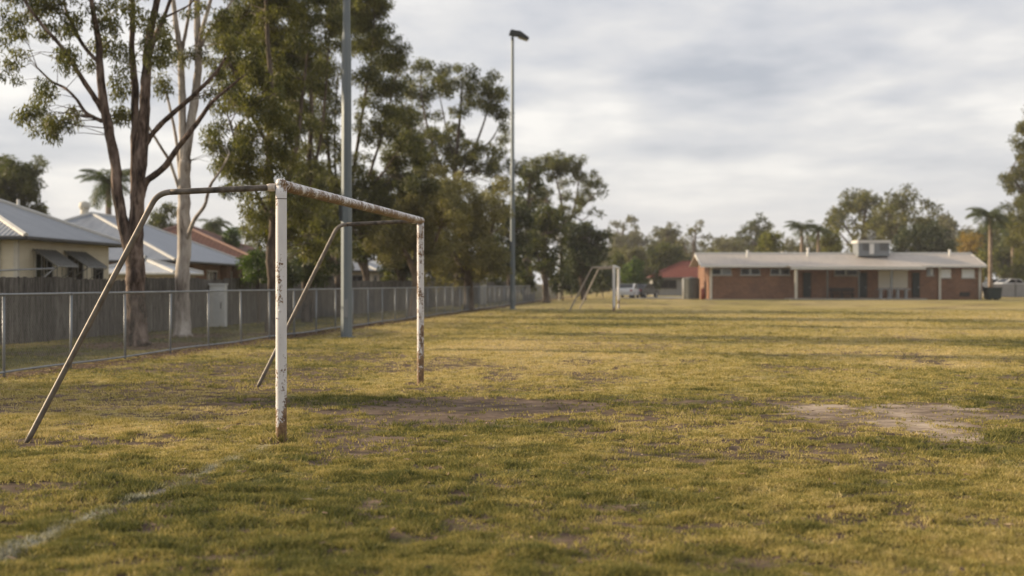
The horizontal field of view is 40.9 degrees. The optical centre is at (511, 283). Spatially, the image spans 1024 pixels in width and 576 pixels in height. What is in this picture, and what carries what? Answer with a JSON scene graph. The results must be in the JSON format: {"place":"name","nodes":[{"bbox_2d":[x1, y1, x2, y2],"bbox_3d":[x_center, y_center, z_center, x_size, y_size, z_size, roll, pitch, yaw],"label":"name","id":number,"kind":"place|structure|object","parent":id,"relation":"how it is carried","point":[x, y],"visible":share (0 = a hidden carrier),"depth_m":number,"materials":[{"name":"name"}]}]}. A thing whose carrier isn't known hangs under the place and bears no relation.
{"place":"outdoors","nodes":[
{"label":"outdoors","id":0,"kind":"place"},
{"bbox_2d":[0,284,1023,575],"bbox_3d":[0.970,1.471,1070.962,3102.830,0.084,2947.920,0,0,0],"label":"ground","id":1,"kind":"structure","parent":0,"point":[750,306],"depth_m":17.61,"materials":[{"name":"green plant"}]},
{"bbox_2d":[0,154,51,214],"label":"shade tree","id":2,"kind":"object","parent":1,"relation":"on","point":[19,181],"visible":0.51,"depth_m":91.10,"materials":[{"name":"green plant"}]},
{"bbox_2d":[0,199,121,279],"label":"weatherboard house","id":3,"kind":"structure","parent":1,"relation":"on","point":[30,238],"depth_m":42.00,"materials":[{"name":"grey metal"}]},
{"bbox_2d":[0,268,54,276],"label":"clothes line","id":4,"kind":"object","parent":3,"relation":"attached to","point":[29,269],"visible":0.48,"depth_m":36.18,"materials":[{"name":"metal"}]},
{"bbox_2d":[33,251,53,277],"bbox_3d":[-14.006,-0.360,41.045,0.058,1.170,1.400,0,0,4],"label":"window","id":5,"kind":"structure","parent":3,"relation":"in","point":[45,263],"depth_m":40.81,"materials":[{"name":"black glass"}]},
{"bbox_2d":[65,253,83,279],"bbox_3d":[-13.858,-0.360,43.465,0.058,1.170,1.450,0,0,3],"label":"window","id":6,"kind":"structure","parent":3,"relation":"in","point":[81,276],"depth_m":43.46,"materials":[{"name":"black glass"}]},
{"bbox_2d":[93,268,103,279],"bbox_3d":[-13.731,-0.075,45.536,0.058,0.900,0.800,0,0,4],"label":"window","id":7,"kind":"structure","parent":3,"relation":"in","point":[101,275],"depth_m":45.51,"materials":[{"name":"glass"}]},
{"bbox_2d":[74,168,129,214],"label":"palm tree","id":8,"kind":"object","parent":1,"relation":"on","point":[103,188],"visible":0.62,"depth_m":83.59,"materials":[{"name":"green plant"}]},
{"bbox_2d":[0,0,251,346],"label":"gum tree","id":9,"kind":"object","parent":1,"relation":"on","point":[141,136],"visible":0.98,"depth_m":32.37,"materials":[{"name":"green plant"}]},
{"bbox_2d":[109,256,203,280],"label":"garden shed","id":10,"kind":"structure","parent":1,"relation":"on","point":[154,268],"depth_m":58.97,"materials":[{"name":"metal"}]},
{"bbox_2d":[64,201,253,279],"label":"house","id":11,"kind":"structure","parent":1,"relation":"on","point":[209,262],"depth_m":73.40,"materials":[{"name":"metal"}]},
{"bbox_2d":[207,270,216,279],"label":"window","id":12,"kind":"structure","parent":11,"relation":"in","point":[211,274],"depth_m":76.60,"materials":[{"name":"grey glass"}]},
{"bbox_2d":[146,201,176,228],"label":"evergreen tree","id":13,"kind":"object","parent":1,"relation":"on","point":[159,220],"visible":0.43,"depth_m":111.46,"materials":[{"name":"green plant"}]},
{"bbox_2d":[149,0,263,336],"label":"gum tree","id":14,"kind":"object","parent":1,"relation":"on","point":[185,224],"visible":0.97,"depth_m":38.37,"materials":[{"name":"green plant"}]},
{"bbox_2d":[162,225,265,280],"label":"tiled house","id":15,"kind":"structure","parent":1,"relation":"on","point":[206,238],"depth_m":95.98,"materials":[{"name":"brown tile"}]},
{"bbox_2d":[196,217,232,235],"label":"palm tree","id":16,"kind":"object","parent":1,"relation":"on","point":[211,226],"visible":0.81,"depth_m":117.63,"materials":[{"name":"green plant"}]},
{"bbox_2d":[208,284,227,326],"bbox_3d":[-10.023,0.740,46.800,0.580,1.470,0.480,0,0,0],"label":"utility cabinet","id":17,"kind":"object","parent":1,"relation":"on","point":[218,287],"visible":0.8,"depth_m":46.59,"materials":[{"name":"grey metal"}]},
{"bbox_2d":[24,179,424,442],"bbox_3d":[-2.936,0.323,16.480,2.468,2.604,7.664,0,0,6],"label":"soccer goal","id":18,"kind":"object","parent":1,"relation":"on","point":[282,188],"visible":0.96,"depth_m":12.82,"materials":[{"name":"paint"}]},
{"bbox_2d":[220,225,243,247],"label":"shade tree","id":19,"kind":"object","parent":1,"relation":"on","point":[233,237],"visible":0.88,"depth_m":97.72,"materials":[{"name":"green plant"}]},
{"bbox_2d":[235,246,267,323],"bbox_3d":[-9.179,0.130,49.879,1.710,3.102,1.848,0,0,33],"label":"shrub","id":20,"kind":"object","parent":1,"relation":"on","point":[257,258],"visible":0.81,"depth_m":49.68,"materials":[{"name":"green plant"}]},
{"bbox_2d":[0,276,507,344],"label":"timber paling fence","id":21,"kind":"object","parent":1,"relation":"on","point":[40,284],"visible":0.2,"depth_m":39.56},
{"bbox_2d":[238,193,296,259],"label":"gum tree","id":22,"kind":"object","parent":1,"relation":"on","point":[251,244],"visible":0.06,"depth_m":119.30,"materials":[{"name":"green plant"}]},
{"bbox_2d":[198,0,340,331],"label":"gum tree","id":23,"kind":"object","parent":1,"relation":"on","point":[271,116],"visible":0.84,"depth_m":40.89,"materials":[{"name":"green plant"}]},
{"bbox_2d":[0,285,556,376],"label":"chain link fence","id":24,"kind":"object","parent":1,"relation":"on","point":[539,296],"visible":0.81,"depth_m":32.34,"materials":[{"name":"metal"}]},
{"bbox_2d":[205,0,356,322],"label":"gum tree","id":25,"kind":"object","parent":1,"relation":"on","point":[308,173],"visible":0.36,"depth_m":51.09,"materials":[{"name":"green plant"}]},
{"bbox_2d":[267,259,303,322],"bbox_3d":[-7.749,0.325,46.993,1.294,2.705,1.880,0,0,0],"label":"shrub","id":26,"kind":"object","parent":1,"relation":"on","point":[293,275],"visible":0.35,"depth_m":46.61,"materials":[{"name":"green plant"}]},
{"bbox_2d":[287,251,340,321],"bbox_3d":[-7.452,0.164,52.096,2.479,3.038,2.253,0,0,0],"label":"shrub","id":27,"kind":"object","parent":1,"relation":"on","point":[318,279],"visible":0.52,"depth_m":51.84,"materials":[{"name":"green plant"}]},
{"bbox_2d":[337,0,355,337],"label":"floodlight pole","id":28,"kind":"object","parent":1,"relation":"on","point":[345,214],"visible":0.85,"depth_m":37.59,"materials":[{"name":"metal"}]},
{"bbox_2d":[323,259,384,280],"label":"rendered cottage","id":29,"kind":"structure","parent":1,"relation":"on","point":[357,274],"depth_m":106.07,"materials":[{"name":"grey metal"}]},
{"bbox_2d":[352,275,362,280],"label":"window","id":30,"kind":"structure","parent":29,"relation":"in","point":[354,277],"depth_m":106.01,"materials":[{"name":"glass"}]},
{"bbox_2d":[287,0,444,316],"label":"gum tree","id":31,"kind":"object","parent":1,"relation":"on","point":[374,188],"visible":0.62,"depth_m":60.30,"materials":[{"name":"green plant"}]},
{"bbox_2d":[352,201,390,280],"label":"evergreen tree","id":32,"kind":"object","parent":1,"relation":"on","point":[363,264],"visible":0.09,"depth_m":71.23,"materials":[{"name":"green plant"}]},
{"bbox_2d":[380,271,407,280],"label":"shrub","id":33,"kind":"object","parent":1,"relation":"on","point":[386,277],"visible":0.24,"depth_m":83.73,"materials":[{"name":"green plant"}]},
{"bbox_2d":[375,198,426,307],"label":"evergreen tree","id":34,"kind":"object","parent":1,"relation":"on","point":[402,273],"visible":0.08,"depth_m":77.44,"materials":[{"name":"green plant"}]},
{"bbox_2d":[359,163,474,315],"bbox_3d":[-4.232,-1.826,59.784,5.283,7.017,5.350,0,0,0],"label":"wattle tree","id":35,"kind":"object","parent":1,"relation":"on","point":[399,236],"visible":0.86,"depth_m":59.06,"materials":[{"name":"green plant"}]},
{"bbox_2d":[393,267,448,281],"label":"shrub","id":36,"kind":"object","parent":1,"relation":"on","point":[429,275],"visible":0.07,"depth_m":91.44,"materials":[{"name":"green plant"}]},
{"bbox_2d":[409,170,514,310],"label":"wattle tree","id":37,"kind":"object","parent":1,"relation":"on","point":[477,250],"visible":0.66,"depth_m":72.68,"materials":[{"name":"green plant"}]},
{"bbox_2d":[399,56,527,306],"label":"gum tree","id":38,"kind":"object","parent":1,"relation":"on","point":[446,141],"visible":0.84,"depth_m":85.36,"materials":[{"name":"green plant"}]},
{"bbox_2d":[480,278,486,304],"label":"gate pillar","id":39,"kind":"structure","parent":1,"relation":"on","point":[485,284],"depth_m":95.78,"materials":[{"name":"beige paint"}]},
{"bbox_2d":[487,255,506,292],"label":"shrub","id":40,"kind":"object","parent":1,"relation":"on","point":[492,279],"visible":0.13,"depth_m":111.36,"materials":[{"name":"green plant"}]},
{"bbox_2d":[0,308,1022,575],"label":"leaf litter","id":41,"kind":"object","parent":1,"relation":"on","point":[240,344],"visible":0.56,"depth_m":24.85,"materials":[{"name":"brown plant"}]},
{"bbox_2d":[488,198,537,303],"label":"evergreen tree","id":42,"kind":"object","parent":1,"relation":"on","point":[523,218],"visible":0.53,"depth_m":97.57,"materials":[{"name":"green plant"}]},
{"bbox_2d":[498,259,535,299],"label":"shrub","id":43,"kind":"object","parent":1,"relation":"on","point":[517,277],"visible":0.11,"depth_m":124.06,"materials":[{"name":"green plant"}]},
{"bbox_2d":[509,29,528,308],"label":"floodlight pole","id":44,"kind":"object","parent":1,"relation":"on","point":[518,34],"visible":0.94,"depth_m":78.60,"materials":[{"name":"metal"}]},
{"bbox_2d":[515,266,539,301],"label":"shrub","id":45,"kind":"object","parent":1,"relation":"on","point":[526,278],"visible":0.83,"depth_m":107.82,"materials":[{"name":"green plant"}]},
{"bbox_2d":[515,165,548,301],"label":"evergreen tree","id":46,"kind":"object","parent":1,"relation":"on","point":[531,179],"visible":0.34,"depth_m":111.53,"materials":[{"name":"green plant"}]},
{"bbox_2d":[524,202,570,302],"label":"evergreen tree","id":47,"kind":"object","parent":1,"relation":"on","point":[544,264],"visible":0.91,"depth_m":103.76,"materials":[{"name":"green plant"}]},
{"bbox_2d":[548,268,575,300],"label":"shrub","id":48,"kind":"object","parent":1,"relation":"on","point":[565,282],"visible":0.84,"depth_m":115.70,"materials":[{"name":"green plant"}]},
{"bbox_2d":[519,147,609,298],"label":"gum tree","id":49,"kind":"object","parent":1,"relation":"on","point":[560,167],"visible":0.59,"depth_m":126.76,"materials":[{"name":"green plant"}]},
{"bbox_2d":[570,271,591,298],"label":"shrub","id":50,"kind":"object","parent":1,"relation":"on","point":[577,285],"visible":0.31,"depth_m":131.67,"materials":[{"name":"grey plant"}]},
{"bbox_2d":[560,220,613,299],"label":"evergreen tree","id":51,"kind":"object","parent":1,"relation":"on","point":[583,253],"visible":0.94,"depth_m":121.22,"materials":[{"name":"green plant"}]},
{"bbox_2d":[569,265,619,310],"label":"soccer goal","id":52,"kind":"object","parent":1,"relation":"on","point":[613,267],"visible":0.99,"depth_m":72.98,"materials":[{"name":"paint"}]},
{"bbox_2d":[588,263,623,297],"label":"shrub","id":53,"kind":"object","parent":1,"relation":"on","point":[602,283],"visible":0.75,"depth_m":140.97,"materials":[{"name":"green plant"}]},
{"bbox_2d":[606,250,625,295],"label":"background tree","id":54,"kind":"object","parent":1,"relation":"on","point":[617,260],"visible":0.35,"depth_m":159.51,"materials":[{"name":"green plant"}]},
{"bbox_2d":[606,214,639,245],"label":"background tree","id":55,"kind":"object","parent":1,"relation":"on","point":[629,219],"visible":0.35,"depth_m":329.51,"materials":[{"name":"green plant"}]},
{"bbox_2d":[601,229,660,265],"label":"background tree","id":56,"kind":"object","parent":1,"relation":"on","point":[633,237],"visible":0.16,"depth_m":298.51,"materials":[{"name":"green plant"}]},
{"bbox_2d":[610,243,652,282],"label":"background tree","id":57,"kind":"object","parent":1,"relation":"on","point":[627,253],"visible":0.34,"depth_m":170.38,"materials":[{"name":"green plant"}]},
{"bbox_2d":[620,256,647,283],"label":"background tree","id":58,"kind":"object","parent":1,"relation":"on","point":[632,270],"visible":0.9,"depth_m":149.55,"materials":[{"name":"green plant"}]},
{"bbox_2d":[649,269,664,289],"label":"shrub","id":59,"kind":"object","parent":1,"relation":"on","point":[656,283],"visible":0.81,"depth_m":149.67,"materials":[{"name":"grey plant"}]},
{"bbox_2d":[649,221,684,265],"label":"background tree","id":60,"kind":"object","parent":1,"relation":"on","point":[668,234],"visible":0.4,"depth_m":239.82,"materials":[{"name":"green plant"}]},
{"bbox_2d":[643,240,691,272],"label":"background tree","id":61,"kind":"object","parent":1,"relation":"on","point":[663,255],"visible":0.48,"depth_m":188.94,"materials":[{"name":"green plant"}]},
{"bbox_2d":[644,261,697,295],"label":"red roofed house","id":62,"kind":"structure","parent":1,"relation":"on","point":[673,275],"depth_m":165.00,"materials":[{"name":"tile"}]},
{"bbox_2d":[660,280,676,288],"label":"window","id":63,"kind":"structure","parent":62,"relation":"in","point":[668,284],"depth_m":165.00,"materials":[{"name":"paint"}]},
{"bbox_2d":[672,237,708,260],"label":"background tree","id":64,"kind":"object","parent":1,"relation":"on","point":[690,244],"visible":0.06,"depth_m":337.79,"materials":[{"name":"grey plant"}]},
{"bbox_2d":[682,277,699,298],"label":"water tank","id":65,"kind":"object","parent":1,"relation":"on","point":[690,287],"visible":0.96,"depth_m":126.90,"materials":[{"name":"grey metal"}]},
{"bbox_2d":[676,219,714,259],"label":"background tree","id":66,"kind":"object","parent":1,"relation":"on","point":[691,230],"visible":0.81,"depth_m":234.56,"materials":[{"name":"green plant"}]},
{"bbox_2d":[700,234,744,252],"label":"background tree","id":67,"kind":"object","parent":1,"relation":"on","point":[725,245],"visible":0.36,"depth_m":248.11,"materials":[{"name":"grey plant"}]},
{"bbox_2d":[709,235,769,252],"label":"background tree","id":68,"kind":"object","parent":1,"relation":"on","point":[733,237],"visible":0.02,"depth_m":279.31,"materials":[{"name":"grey plant"}]},
{"bbox_2d":[734,212,773,252],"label":"background tree","id":69,"kind":"object","parent":1,"relation":"on","point":[750,244],"visible":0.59,"depth_m":259.08,"materials":[{"name":"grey plant"}]},
{"bbox_2d":[755,228,787,252],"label":"background tree","id":70,"kind":"object","parent":1,"relation":"on","point":[772,238],"visible":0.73,"depth_m":164.63,"materials":[{"name":"green plant"}]},
{"bbox_2d":[779,235,820,252],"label":"background tree","id":71,"kind":"object","parent":1,"relation":"on","point":[792,247],"visible":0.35,"depth_m":229.52,"materials":[{"name":"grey plant"}]},
{"bbox_2d":[783,220,819,252],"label":"palm tree","id":72,"kind":"object","parent":1,"relation":"on","point":[792,225],"visible":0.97,"depth_m":159.77,"materials":[{"name":"green plant"}]},
{"bbox_2d":[805,223,833,252],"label":"palm tree","id":73,"kind":"object","parent":1,"relation":"on","point":[821,229],"visible":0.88,"depth_m":167.83,"materials":[{"name":"green plant"}]},
{"bbox_2d":[803,233,852,252],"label":"background tree","id":74,"kind":"object","parent":1,"relation":"on","point":[807,237],"visible":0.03,"depth_m":299.77,"materials":[{"name":"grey plant"}]},
{"bbox_2d":[815,228,843,252],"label":"background tree","id":75,"kind":"object","parent":1,"relation":"on","point":[831,244],"visible":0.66,"depth_m":169.31,"materials":[{"name":"green plant"}]},
{"bbox_2d":[689,240,986,299],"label":"clubhouse","id":76,"kind":"structure","parent":1,"relation":"on","point":[865,269],"depth_m":125.00,"materials":[{"name":"red brick"}]},
{"bbox_2d":[712,269,732,275],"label":"window","id":77,"kind":"structure","parent":76,"relation":"in","point":[715,272],"depth_m":124.97,"materials":[{"name":"grey glass"}]},
{"bbox_2d":[739,269,760,275],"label":"window","id":78,"kind":"structure","parent":76,"relation":"in","point":[744,272],"depth_m":124.97,"materials":[{"name":"grey glass"}]},
{"bbox_2d":[769,269,790,275],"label":"window","id":79,"kind":"structure","parent":76,"relation":"in","point":[773,272],"depth_m":124.97,"materials":[{"name":"grey glass"}]},
{"bbox_2d":[802,271,811,296],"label":"door","id":80,"kind":"structure","parent":76,"relation":"in","point":[806,275],"depth_m":124.91,"materials":[{"name":"grey paint"}]},
{"bbox_2d":[833,270,857,276],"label":"window","id":81,"kind":"structure","parent":76,"relation":"in","point":[837,273],"depth_m":124.97,"materials":[{"name":"grey glass"}]},
{"bbox_2d":[860,271,867,296],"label":"door","id":82,"kind":"structure","parent":76,"relation":"in","point":[863,274],"depth_m":124.91,"materials":[{"name":"grey paint"}]},
{"bbox_2d":[911,271,919,296],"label":"door","id":83,"kind":"structure","parent":76,"relation":"in","point":[915,275],"depth_m":124.91,"materials":[{"name":"grey paint"}]},
{"bbox_2d":[926,269,934,276],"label":"window","id":84,"kind":"structure","parent":76,"relation":"in","point":[929,271],"depth_m":124.94,"materials":[{"name":"grey glass"}]},
{"bbox_2d":[938,269,951,278],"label":"window","id":85,"kind":"structure","parent":76,"relation":"in","point":[945,273],"depth_m":124.97,"materials":[{"name":"white glass"}]},
{"bbox_2d":[961,269,975,278],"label":"window","id":86,"kind":"structure","parent":76,"relation":"in","point":[966,273],"depth_m":124.97,"materials":[{"name":"white glass"}]},
{"bbox_2d":[829,288,854,297],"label":"long bench","id":87,"kind":"object","parent":1,"relation":"on","point":[843,289],"visible":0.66,"depth_m":124.66,"materials":[{"name":"brown wood"}]},
{"bbox_2d":[822,187,897,252],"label":"background tree","id":88,"kind":"object","parent":1,"relation":"on","point":[855,202],"visible":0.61,"depth_m":214.39,"materials":[{"name":"green plant"}]},
{"bbox_2d":[875,289,910,297],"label":"picnic table","id":89,"kind":"object","parent":1,"relation":"on","point":[889,293],"visible":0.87,"depth_m":123.26,"materials":[{"name":"grey metal"}]},
{"bbox_2d":[864,183,945,249],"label":"background tree","id":90,"kind":"object","parent":1,"relation":"on","point":[894,207],"visible":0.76,"depth_m":198.75,"materials":[{"name":"green plant"}]},
{"bbox_2d":[890,218,957,252],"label":"background tree","id":91,"kind":"object","parent":1,"relation":"on","point":[922,239],"visible":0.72,"depth_m":163.04,"materials":[{"name":"green plant"}]},
{"bbox_2d":[920,210,964,252],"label":"background tree","id":92,"kind":"object","parent":1,"relation":"on","point":[949,222],"visible":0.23,"depth_m":256.97,"materials":[{"name":"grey plant"}]},
{"bbox_2d":[955,230,984,255],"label":"background tree","id":93,"kind":"object","parent":1,"relation":"on","point":[972,245],"visible":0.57,"depth_m":189.54,"materials":[{"name":"plant"}]},
{"bbox_2d":[954,223,993,251],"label":"background tree","id":94,"kind":"object","parent":1,"relation":"on","point":[968,232],"visible":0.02,"depth_m":229.92,"materials":[{"name":"green plant"}]},
{"bbox_2d":[974,247,1000,282],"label":"background tree","id":95,"kind":"object","parent":1,"relation":"on","point":[982,256],"visible":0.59,"depth_m":174.35,"materials":[{"name":"green plant"}]},
{"bbox_2d":[965,206,1010,286],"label":"palm tree","id":96,"kind":"object","parent":1,"relation":"on","point":[997,215],"visible":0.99,"depth_m":137.81,"materials":[{"name":"green plant"}]},
{"bbox_2d":[982,287,1002,299],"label":"skip bin","id":97,"kind":"object","parent":1,"relation":"on","point":[993,293],"visible":0.91,"depth_m":122.80,"materials":[{"name":"green metal"}]},
{"bbox_2d":[969,212,1019,276],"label":"background tree","id":98,"kind":"object","parent":1,"relation":"on","point":[996,234],"visible":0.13,"depth_m":204.33,"materials":[{"name":"green plant"}]},
{"bbox_2d":[993,220,1014,278],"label":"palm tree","id":99,"kind":"object","parent":1,"relation":"on","point":[1006,233],"visible":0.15,"depth_m":174.82,"materials":[{"name":"green plant"}]},
{"bbox_2d":[993,239,1022,278],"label":"background tree","id":100,"kind":"object","parent":1,"relation":"on","point":[1003,250],"visible":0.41,"depth_m":184.12,"materials":[{"name":"green plant"}]},
{"bbox_2d":[993,283,1023,296],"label":"grey panel fence","id":101,"kind":"object","parent":1,"relation":"on","point":[1013,290],"visible":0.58,"depth_m":145.97,"materials":[{"name":"metal"}]},
{"bbox_2d":[996,109,1023,264],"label":"gum tree","id":102,"kind":"object","parent":1,"relation":"on","point":[1016,227],"visible":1,"depth_m":149.86,"materials":[{"name":"green plant"}]},
{"bbox_2d":[1001,252,1023,281],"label":"background tree","id":103,"kind":"object","parent":1,"relation":"on","point":[1017,272],"visible":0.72,"depth_m":160.13,"materials":[{"name":"green plant"}]},
{"bbox_2d":[0,0,1023,283],"label":"sky","id":104,"kind":"structure","parent":0,"point":[721,113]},
{"bbox_2d":[620,297,681,298],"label":"driveway","id":105,"kind":"structure","parent":0,"point":[654,298],"depth_m":133.00,"materials":[{"name":"concrete"}]},
{"bbox_2d":[616,284,639,297],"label":"parked car","id":106,"kind":"object","parent":105,"relation":"on","point":[633,290],"visible":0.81,"depth_m":136.37,"materials":[{"name":"white paint"}]},
{"bbox_2d":[629,284,658,297],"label":"parked car","id":107,"kind":"object","parent":105,"relation":"on","point":[646,289],"visible":0.74,"depth_m":141.00,"materials":[{"name":"grey paint"}]},
{"bbox_2d":[994,279,1023,283],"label":"parked car","id":108,"kind":"object","parent":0,"point":[1009,281],"visible":0.35,"depth_m":151.12,"materials":[{"name":"white paint"}]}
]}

